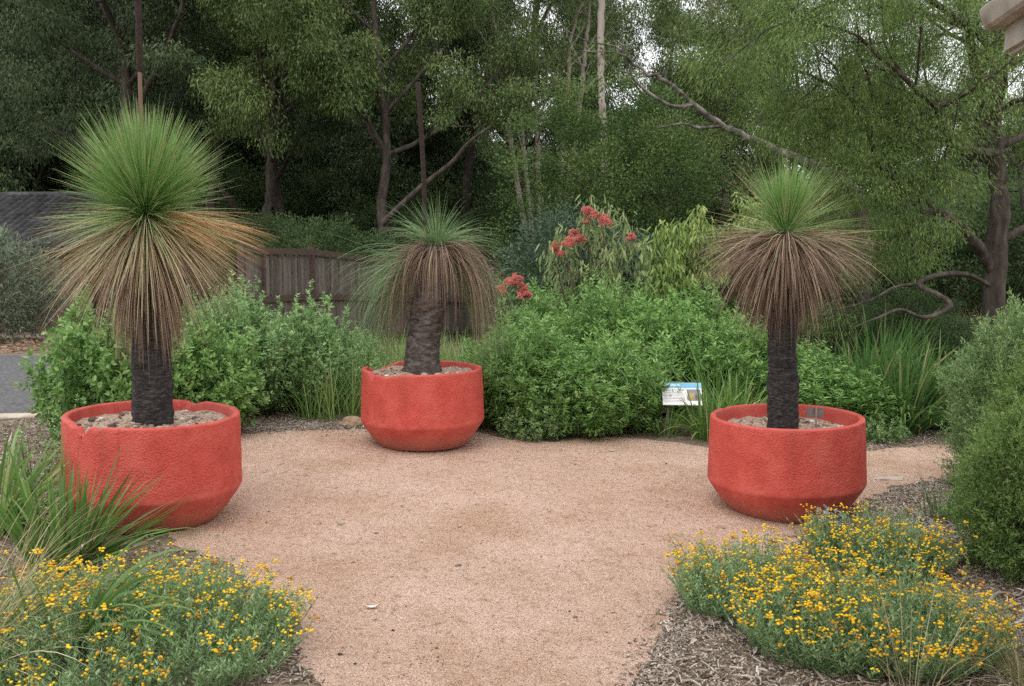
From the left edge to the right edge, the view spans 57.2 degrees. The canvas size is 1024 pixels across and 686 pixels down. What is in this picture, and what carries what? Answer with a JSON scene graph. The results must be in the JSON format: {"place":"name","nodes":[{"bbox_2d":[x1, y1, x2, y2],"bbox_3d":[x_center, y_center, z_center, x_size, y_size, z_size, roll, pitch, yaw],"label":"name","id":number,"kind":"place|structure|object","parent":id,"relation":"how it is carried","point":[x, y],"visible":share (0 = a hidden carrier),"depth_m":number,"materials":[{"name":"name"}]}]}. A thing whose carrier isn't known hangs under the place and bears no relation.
{"place":"outdoors","nodes":[
{"label":"outdoors","id":0,"kind":"place"},
{"bbox_2d":[0,355,72,420],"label":"road","id":1,"kind":"structure","parent":0,"point":[14,399],"depth_m":11.53,"materials":[{"name":"grey asphalt"}]},
{"bbox_2d":[0,310,1023,685],"bbox_3d":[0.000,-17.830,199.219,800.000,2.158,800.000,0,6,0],"label":"ground","id":2,"kind":"structure","parent":0,"point":[680,438],"depth_m":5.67,"materials":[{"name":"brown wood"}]},
{"bbox_2d":[3,419,59,482],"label":"spindly weed","id":3,"kind":"object","parent":2,"relation":"on","point":[26,449],"visible":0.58,"depth_m":7.26,"materials":[{"name":"green plant"}]},
{"bbox_2d":[0,424,74,537],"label":"strap leaf clump","id":4,"kind":"object","parent":2,"relation":"on","point":[9,476],"visible":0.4,"depth_m":6.11,"materials":[{"name":"green plant"}]},
{"bbox_2d":[0,222,82,343],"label":"grey green bush","id":5,"kind":"object","parent":2,"relation":"on","point":[29,309],"visible":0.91,"depth_m":16.17,"materials":[{"name":"green plant"}]},
{"bbox_2d":[0,0,97,113],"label":"eucalypt tree","id":6,"kind":"object","parent":2,"relation":"on","point":[12,51],"visible":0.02,"depth_m":32.01,"materials":[{"name":"green plant"}]},
{"bbox_2d":[0,192,111,332],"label":"tiled house","id":7,"kind":"structure","parent":2,"relation":"on","point":[18,210],"depth_m":26.39,"materials":[{"name":"tile"}]},
{"bbox_2d":[0,461,170,685],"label":"dry grass","id":8,"kind":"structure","parent":2,"relation":"on","point":[5,603],"depth_m":4.28,"materials":[{"name":"green plant"}]},
{"bbox_2d":[0,431,203,577],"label":"strap leaf clump","id":9,"kind":"object","parent":2,"relation":"on","point":[112,547],"visible":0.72,"depth_m":5.46,"materials":[{"name":"green plant"}]},
{"bbox_2d":[13,284,194,442],"bbox_3d":[-3.758,0.181,8.857,1.509,1.507,1.604,0,6,0],"label":"broad leaf bush","id":10,"kind":"object","parent":2,"relation":"on","point":[93,373],"visible":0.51,"depth_m":8.45,"materials":[{"name":"green plant"}]},
{"bbox_2d":[0,531,241,669],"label":"strap leaf clump","id":11,"kind":"object","parent":2,"relation":"on","point":[101,599],"visible":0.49,"depth_m":4.34,"materials":[{"name":"green plant"}]},
{"bbox_2d":[0,0,273,323],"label":"eucalypt tree","id":12,"kind":"object","parent":2,"relation":"on","point":[69,16],"visible":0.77,"depth_m":24.49,"materials":[{"name":"green plant"}]},
{"bbox_2d":[0,542,319,685],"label":"yellow flower clump","id":13,"kind":"object","parent":2,"relation":"on","point":[261,610],"visible":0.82,"depth_m":4.38,"materials":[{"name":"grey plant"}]},
{"bbox_2d":[38,0,316,162],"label":"eucalypt tree","id":14,"kind":"object","parent":2,"relation":"on","point":[91,53],"visible":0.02,"depth_m":32.77,"materials":[{"name":"green plant"}]},
{"bbox_2d":[98,280,265,372],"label":"pale leaf bush","id":15,"kind":"object","parent":2,"relation":"on","point":[232,307],"visible":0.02,"depth_m":10.32,"materials":[{"name":"green plant"}]},
{"bbox_2d":[116,308,274,428],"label":"broad leaf bush","id":16,"kind":"object","parent":2,"relation":"on","point":[233,378],"visible":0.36,"depth_m":9.03,"materials":[{"name":"green plant"}]},
{"bbox_2d":[144,196,279,309],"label":"understorey bush","id":17,"kind":"object","parent":2,"relation":"on","point":[225,205],"visible":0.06,"depth_m":29.21,"materials":[{"name":"green plant"}]},
{"bbox_2d":[86,0,387,242],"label":"eucalypt tree","id":18,"kind":"object","parent":2,"relation":"on","point":[302,143],"visible":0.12,"depth_m":27.43,"materials":[{"name":"green plant"}]},
{"bbox_2d":[171,155,327,291],"bbox_3d":[-9.376,-3.477,32.941,6.754,6.046,6.075,-3,7,-28],"label":"understorey bush","id":19,"kind":"object","parent":2,"relation":"on","point":[230,175],"visible":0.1,"depth_m":31.48,"materials":[{"name":"green plant"}]},
{"bbox_2d":[95,0,408,303],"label":"eucalypt tree","id":20,"kind":"object","parent":2,"relation":"on","point":[219,141],"visible":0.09,"depth_m":27.67,"materials":[{"name":"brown plant"}]},
{"bbox_2d":[193,207,336,310],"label":"understorey bush","id":21,"kind":"object","parent":2,"relation":"on","point":[263,221],"visible":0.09,"depth_m":23.19,"materials":[{"name":"green plant"}]},
{"bbox_2d":[179,270,352,414],"bbox_3d":[-2.982,-0.035,10.612,2.318,1.577,2.220,0,6,0],"label":"pale leaf bush","id":22,"kind":"object","parent":2,"relation":"on","point":[297,339],"visible":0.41,"depth_m":10.20,"materials":[{"name":"green plant"}]},
{"bbox_2d":[172,0,387,241],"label":"eucalypt tree","id":23,"kind":"object","parent":2,"relation":"on","point":[231,99],"visible":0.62,"depth_m":23.15,"materials":[{"name":"green plant"}]},
{"bbox_2d":[231,162,374,245],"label":"understorey bush","id":24,"kind":"object","parent":2,"relation":"on","point":[316,186],"visible":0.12,"depth_m":32.48,"materials":[{"name":"green plant"}]},
{"bbox_2d":[257,314,384,411],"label":"pale leaf bush","id":25,"kind":"object","parent":2,"relation":"on","point":[331,351],"visible":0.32,"depth_m":10.44,"materials":[{"name":"green plant"}]},
{"bbox_2d":[252,211,396,314],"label":"understorey bush","id":26,"kind":"object","parent":2,"relation":"on","point":[322,239],"visible":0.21,"depth_m":20.36,"materials":[{"name":"green plant"}]},
{"bbox_2d":[315,199,414,292],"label":"understorey bush","id":27,"kind":"object","parent":2,"relation":"on","point":[363,221],"visible":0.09,"depth_m":30.04,"materials":[{"name":"green plant"}]},
{"bbox_2d":[257,324,513,428],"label":"long grass","id":28,"kind":"structure","parent":2,"relation":"on","point":[391,358],"depth_m":10.21,"materials":[{"name":"green plant"}]},
{"bbox_2d":[224,0,556,340],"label":"eucalypt tree","id":29,"kind":"object","parent":2,"relation":"on","point":[323,62],"visible":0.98,"depth_m":22.79,"materials":[{"name":"green plant"}]},
{"bbox_2d":[237,243,543,351],"bbox_3d":[-1.197,-0.807,20.071,1.110,2.597,13.649,3,7,28],"label":"paling fence","id":30,"kind":"object","parent":2,"relation":"on","point":[312,264],"visible":0.23,"depth_m":16.77,"materials":[{"name":"grey wood"}]},
{"bbox_2d":[315,161,492,257],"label":"understorey bush","id":31,"kind":"object","parent":2,"relation":"on","point":[418,197],"visible":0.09,"depth_m":32.49,"materials":[{"name":"green plant"}]},
{"bbox_2d":[362,205,494,259],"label":"understorey bush","id":32,"kind":"object","parent":2,"relation":"on","point":[409,216],"visible":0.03,"depth_m":27.47,"materials":[{"name":"green plant"}]},
{"bbox_2d":[410,166,537,236],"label":"understorey bush","id":33,"kind":"object","parent":2,"relation":"on","point":[480,188],"visible":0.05,"depth_m":34.19,"materials":[{"name":"green plant"}]},
{"bbox_2d":[348,0,651,225],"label":"eucalypt tree","id":34,"kind":"object","parent":2,"relation":"on","point":[468,168],"visible":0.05,"depth_m":33.20,"materials":[{"name":"green plant"}]},
{"bbox_2d":[440,191,570,265],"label":"understorey bush","id":35,"kind":"object","parent":2,"relation":"on","point":[480,218],"visible":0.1,"depth_m":29.23,"materials":[{"name":"green plant"}]},
{"bbox_2d":[0,0,1023,310],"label":"forest","id":36,"kind":"object","parent":2,"relation":"on","point":[356,158],"depth_m":33.97,"materials":[{"name":"green plant"}]},
{"bbox_2d":[489,268,545,337],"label":"flowering shrub","id":37,"kind":"object","parent":2,"relation":"on","point":[524,290],"visible":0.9,"depth_m":11.45,"materials":[{"name":"green plant"}]},
{"bbox_2d":[453,306,589,434],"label":"leafy bush","id":38,"kind":"object","parent":2,"relation":"on","point":[521,344],"visible":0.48,"depth_m":9.79,"materials":[{"name":"green plant"}]},
{"bbox_2d":[467,304,590,388],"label":"leafy bush","id":39,"kind":"object","parent":2,"relation":"on","point":[562,329],"visible":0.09,"depth_m":10.95,"materials":[{"name":"green plant"}]},
{"bbox_2d":[495,398,573,441],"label":"edge herb","id":40,"kind":"object","parent":2,"relation":"on","point":[539,431],"visible":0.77,"depth_m":9.46,"materials":[{"name":"green plant"}]},
{"bbox_2d":[430,0,659,263],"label":"pale gum","id":41,"kind":"object","parent":2,"relation":"on","point":[570,63],"visible":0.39,"depth_m":26.02,"materials":[{"name":"green plant"}]},
{"bbox_2d":[408,0,685,248],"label":"eucalypt tree","id":42,"kind":"object","parent":2,"relation":"on","point":[458,43],"visible":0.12,"depth_m":31.14,"materials":[{"name":"green plant"}]},
{"bbox_2d":[500,277,605,342],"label":"leafy bush","id":43,"kind":"object","parent":2,"relation":"on","point":[543,309],"visible":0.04,"depth_m":12.63,"materials":[{"name":"green plant"}]},
{"bbox_2d":[488,192,637,329],"bbox_3d":[1.021,-0.925,16.206,2.893,3.318,2.580,3,6,24],"label":"blue green bush","id":44,"kind":"object","parent":2,"relation":"on","point":[547,223],"visible":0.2,"depth_m":15.93,"materials":[{"name":"green plant"}]},
{"bbox_2d":[521,0,607,189],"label":"pale gum","id":45,"kind":"object","parent":2,"relation":"on","point":[601,26],"visible":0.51,"depth_m":22.44,"materials":[{"name":"grey plant"}]},
{"bbox_2d":[499,344,643,438],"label":"leafy bush","id":46,"kind":"object","parent":2,"relation":"on","point":[603,418],"visible":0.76,"depth_m":9.51,"materials":[{"name":"green plant"}]},
{"bbox_2d":[535,195,652,317],"bbox_3d":[1.081,-0.582,12.300,1.579,2.712,0.950,0,6,0],"label":"flowering gum","id":47,"kind":"object","parent":2,"relation":"on","point":[606,258],"visible":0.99,"depth_m":12.18,"materials":[{"name":"green plant"}]},
{"bbox_2d":[539,264,655,364],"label":"leafy bush","id":48,"kind":"object","parent":2,"relation":"on","point":[608,308],"visible":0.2,"depth_m":11.09,"materials":[{"name":"green plant"}]},
{"bbox_2d":[542,323,686,434],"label":"leafy bush","id":49,"kind":"object","parent":2,"relation":"on","point":[649,379],"visible":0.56,"depth_m":9.79,"materials":[{"name":"green plant"}]},
{"bbox_2d":[477,66,766,298],"bbox_3d":[2.338,-2.429,20.360,6.108,6.842,6.207,0,6,0],"label":"dense tree","id":50,"kind":"object","parent":2,"relation":"on","point":[681,149],"visible":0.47,"depth_m":19.12,"materials":[{"name":"green plant"}]},
{"bbox_2d":[583,278,687,326],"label":"leafy bush","id":51,"kind":"object","parent":2,"relation":"on","point":[639,294],"visible":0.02,"depth_m":12.34,"materials":[{"name":"green plant"}]},
{"bbox_2d":[585,216,692,312],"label":"blue green bush","id":52,"kind":"object","parent":2,"relation":"on","point":[626,278],"visible":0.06,"depth_m":15.20,"materials":[{"name":"green plant"}]},
{"bbox_2d":[601,287,725,412],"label":"leafy bush","id":53,"kind":"object","parent":2,"relation":"on","point":[654,323],"visible":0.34,"depth_m":10.98,"materials":[{"name":"green plant"}]},
{"bbox_2d":[551,0,776,244],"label":"eucalypt tree","id":54,"kind":"object","parent":2,"relation":"on","point":[650,24],"visible":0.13,"depth_m":34.32,"materials":[{"name":"green plant"}]},
{"bbox_2d":[637,402,697,437],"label":"strap leaf clump","id":55,"kind":"object","parent":2,"relation":"on","point":[670,424],"visible":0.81,"depth_m":9.85,"materials":[{"name":"green plant"}]},
{"bbox_2d":[662,383,701,436],"bbox_3d":[1.784,0.760,9.874,0.410,0.660,0.228,1,6,5],"label":"information sign","id":56,"kind":"object","parent":2,"relation":"on","point":[670,397],"visible":0.85,"depth_m":9.86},
{"bbox_2d":[639,204,736,315],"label":"hanging leaf shrub","id":57,"kind":"object","parent":2,"relation":"on","point":[670,266],"visible":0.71,"depth_m":12.87,"materials":[{"name":"green plant"}]},
{"bbox_2d":[643,272,748,340],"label":"leafy bush","id":58,"kind":"object","parent":2,"relation":"on","point":[709,310],"visible":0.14,"depth_m":12.26,"materials":[{"name":"green plant"}]},
{"bbox_2d":[548,8,871,316],"bbox_3d":[4.156,-2.642,17.890,7.016,6.831,2.268,-1,6,-9],"label":"pale gum","id":59,"kind":"object","parent":2,"relation":"on","point":[707,115],"visible":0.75,"depth_m":18.01,"materials":[{"name":"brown plant"}]},
{"bbox_2d":[661,374,759,440],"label":"strap leaf clump","id":60,"kind":"object","parent":2,"relation":"on","point":[701,433],"visible":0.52,"depth_m":9.74,"materials":[{"name":"green plant"}]},
{"bbox_2d":[657,306,767,411],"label":"leafy bush","id":61,"kind":"object","parent":2,"relation":"on","point":[709,357],"visible":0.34,"depth_m":10.76,"materials":[{"name":"green plant"}]},
{"bbox_2d":[658,334,766,419],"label":"strap leaf clump","id":62,"kind":"object","parent":2,"relation":"on","point":[719,384],"visible":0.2,"depth_m":10.44,"materials":[{"name":"green plant"}]},
{"bbox_2d":[666,222,767,328],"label":"understorey bush","id":63,"kind":"object","parent":2,"relation":"on","point":[734,298],"visible":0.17,"depth_m":16.28,"materials":[{"name":"green plant"}]},
{"bbox_2d":[691,370,767,425],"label":"strap leaf clump","id":64,"kind":"object","parent":2,"relation":"on","point":[744,399],"visible":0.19,"depth_m":10.02,"materials":[{"name":"green plant"}]},
{"bbox_2d":[593,0,894,232],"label":"eucalypt tree","id":65,"kind":"object","parent":2,"relation":"on","point":[671,72],"visible":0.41,"depth_m":29.10,"materials":[{"name":"green plant"}]},
{"bbox_2d":[701,191,803,314],"bbox_3d":[4.262,-1.069,17.588,2.411,3.522,2.026,3,7,27],"label":"young gum","id":66,"kind":"object","parent":2,"relation":"on","point":[747,218],"visible":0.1,"depth_m":17.14,"materials":[{"name":"green plant"}]},
{"bbox_2d":[705,315,818,403],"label":"leafy bush","id":67,"kind":"object","parent":2,"relation":"on","point":[736,337],"visible":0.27,"depth_m":10.64,"materials":[{"name":"green plant"}]},
{"bbox_2d":[661,523,870,623],"bbox_3d":[1.345,1.294,5.329,1.026,0.469,0.998,-2,6,-18],"label":"yellow flower clump","id":68,"kind":"object","parent":2,"relation":"on","point":[709,571],"visible":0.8,"depth_m":5.25,"materials":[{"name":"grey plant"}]},
{"bbox_2d":[709,194,861,341],"bbox_3d":[5.513,-1.290,20.057,3.818,3.800,4.245,1,6,10],"label":"understorey bush","id":69,"kind":"object","parent":2,"relation":"on","point":[734,220],"visible":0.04,"depth_m":19.28,"materials":[{"name":"green plant"}]},
{"bbox_2d":[674,0,917,194],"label":"eucalypt tree","id":70,"kind":"object","parent":2,"relation":"on","point":[751,159],"visible":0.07,"depth_m":38.81,"materials":[{"name":"green plant"}]},
{"bbox_2d":[762,338,881,417],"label":"leafy bush","id":71,"kind":"object","parent":2,"relation":"on","point":[833,376],"visible":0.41,"depth_m":10.39,"materials":[{"name":"green plant"}]},
{"bbox_2d":[658,0,1023,348],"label":"feathery tree","id":72,"kind":"object","parent":2,"relation":"on","point":[989,97],"visible":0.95,"depth_m":11.82,"materials":[{"name":"green plant"}]},
{"bbox_2d":[796,301,896,367],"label":"understorey bush","id":73,"kind":"object","parent":2,"relation":"on","point":[859,319],"visible":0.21,"depth_m":13.09,"materials":[{"name":"green plant"}]},
{"bbox_2d":[799,371,923,431],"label":"leafy bush","id":74,"kind":"object","parent":2,"relation":"on","point":[879,394],"visible":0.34,"depth_m":10.21,"materials":[{"name":"green plant"}]},
{"bbox_2d":[714,543,1023,684],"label":"yellow flower clump","id":75,"kind":"object","parent":2,"relation":"on","point":[846,604],"visible":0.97,"depth_m":4.66,"materials":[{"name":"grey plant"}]},
{"bbox_2d":[799,204,958,328],"bbox_3d":[8.847,-1.478,23.964,4.631,4.146,4.166,3,6,25],"label":"understorey bush","id":76,"kind":"object","parent":2,"relation":"on","point":[870,218],"visible":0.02,"depth_m":23.13,"materials":[{"name":"green plant"}]},
{"bbox_2d":[799,295,960,383],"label":"strap leaf clump","id":77,"kind":"object","parent":2,"relation":"on","point":[913,344],"visible":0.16,"depth_m":12.25,"materials":[{"name":"green plant"}]},
{"bbox_2d":[805,315,955,416],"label":"strap leaf clump","id":78,"kind":"object","parent":2,"relation":"on","point":[866,355],"visible":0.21,"depth_m":10.78,"materials":[{"name":"green plant"}]},
{"bbox_2d":[786,495,977,584],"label":"yellow flower clump","id":79,"kind":"object","parent":2,"relation":"on","point":[894,546],"visible":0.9,"depth_m":5.97,"materials":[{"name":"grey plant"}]},
{"bbox_2d":[866,411,910,443],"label":"edge herb","id":80,"kind":"object","parent":2,"relation":"on","point":[879,433],"visible":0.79,"depth_m":9.94,"materials":[{"name":"green plant"}]},
{"bbox_2d":[804,324,977,435],"bbox_3d":[4.385,0.387,10.541,2.405,1.274,2.249,4,7,34],"label":"strap leaf clump","id":81,"kind":"object","parent":2,"relation":"on","point":[923,388],"visible":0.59,"depth_m":10.28,"materials":[{"name":"green plant"}]},
{"bbox_2d":[770,0,1015,225],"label":"eucalypt tree","id":82,"kind":"object","parent":2,"relation":"on","point":[937,30],"visible":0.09,"depth_m":33.87,"materials":[{"name":"green plant"}]},
{"bbox_2d":[849,283,967,349],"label":"understorey bush","id":83,"kind":"object","parent":2,"relation":"on","point":[913,307],"visible":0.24,"depth_m":14.03,"materials":[{"name":"green plant"}]},
{"bbox_2d":[811,562,1019,685],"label":"dry grass","id":84,"kind":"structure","parent":2,"relation":"on","point":[917,649],"depth_m":4.40,"materials":[{"name":"green plant"}]},
{"bbox_2d":[848,330,995,431],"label":"strap leaf clump","id":85,"kind":"object","parent":2,"relation":"on","point":[935,427],"visible":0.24,"depth_m":10.58,"materials":[{"name":"green plant"}]},
{"bbox_2d":[838,194,1022,337],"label":"understorey bush","id":86,"kind":"object","parent":2,"relation":"on","point":[937,287],"visible":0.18,"depth_m":21.33,"materials":[{"name":"green plant"}]},
{"bbox_2d":[844,0,1023,316],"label":"eucalypt tree","id":87,"kind":"object","parent":2,"relation":"on","point":[975,128],"visible":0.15,"depth_m":31.54,"materials":[{"name":"green plant"}]},
{"bbox_2d":[895,309,993,397],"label":"understorey bush","id":88,"kind":"object","parent":2,"relation":"on","point":[951,331],"visible":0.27,"depth_m":12.28,"materials":[{"name":"green plant"}]},
{"bbox_2d":[904,570,1023,685],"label":"dry grass","id":89,"kind":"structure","parent":2,"relation":"on","point":[1008,670],"depth_m":4.53,"materials":[{"name":"green plant"}]},
{"bbox_2d":[929,286,1023,491],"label":"round bush","id":90,"kind":"object","parent":2,"relation":"on","point":[1008,338],"visible":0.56,"depth_m":7.86,"materials":[{"name":"green plant"}]},
{"bbox_2d":[933,387,1023,587],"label":"round bush","id":91,"kind":"object","parent":2,"relation":"on","point":[989,523],"visible":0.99,"depth_m":5.95,"materials":[{"name":"green plant"}]},
{"bbox_2d":[934,163,1023,333],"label":"understorey bush","id":92,"kind":"object","parent":2,"relation":"on","point":[1015,264],"visible":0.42,"depth_m":18.97,"materials":[{"name":"green plant"}]},
{"bbox_2d":[936,0,1023,207],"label":"eucalypt tree","id":93,"kind":"object","parent":2,"relation":"on","point":[1008,110],"visible":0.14,"depth_m":28.45,"materials":[{"name":"green plant"}]},
{"bbox_2d":[964,330,1023,503],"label":"round bush","id":94,"kind":"object","parent":2,"relation":"on","point":[1006,392],"visible":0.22,"depth_m":7.20,"materials":[{"name":"green plant"}]},
{"bbox_2d":[13,0,1023,186],"label":"sky","id":95,"kind":"structure","parent":0,"point":[686,4],"materials":[{"name":"white"}]},
{"bbox_2d":[164,427,961,685],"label":"gravel path","id":96,"kind":"structure","parent":0,"point":[578,630],"depth_m":6.29,"materials":[{"name":"beige gravel"}]},
{"bbox_2d":[59,399,241,533],"bbox_3d":[-2.519,0.855,6.600,1.200,0.738,1.201,2,6,0],"label":"planter","id":97,"kind":"object","parent":96,"relation":"on","point":[193,449],"visible":0.78,"depth_m":6.15,"materials":[{"name":"red paint"}]},
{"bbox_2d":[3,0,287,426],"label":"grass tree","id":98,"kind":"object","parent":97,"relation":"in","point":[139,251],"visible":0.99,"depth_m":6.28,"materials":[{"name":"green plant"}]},
{"bbox_2d":[361,361,483,451],"bbox_3d":[-0.871,0.604,9.153,1.202,0.738,1.202,0,6,0],"label":"planter","id":99,"kind":"object","parent":96,"relation":"on","point":[401,410],"visible":0.9,"depth_m":8.67,"materials":[{"name":"red paint"}]},
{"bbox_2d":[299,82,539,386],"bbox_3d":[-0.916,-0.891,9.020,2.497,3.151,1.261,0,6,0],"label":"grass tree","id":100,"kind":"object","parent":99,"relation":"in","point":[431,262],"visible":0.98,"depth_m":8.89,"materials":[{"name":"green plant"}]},
{"bbox_2d":[707,403,866,523],"bbox_3d":[2.146,0.933,7.362,1.201,0.738,1.202,-1,6,0],"label":"planter","id":101,"kind":"object","parent":96,"relation":"on","point":[758,468],"visible":0.91,"depth_m":6.88,"materials":[{"name":"red paint"}]},
{"bbox_2d":[677,147,903,428],"bbox_3d":[2.146,-0.362,7.229,1.669,2.276,1.704,5,7,38],"label":"grass tree","id":102,"kind":"object","parent":101,"relation":"in","point":[786,261],"visible":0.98,"depth_m":7.11,"materials":[{"name":"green plant"}]},
{"bbox_2d":[979,0,1023,54],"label":"house","id":103,"kind":"structure","parent":0,"point":[1008,15],"depth_m":3.47,"materials":[{"name":"beige"}]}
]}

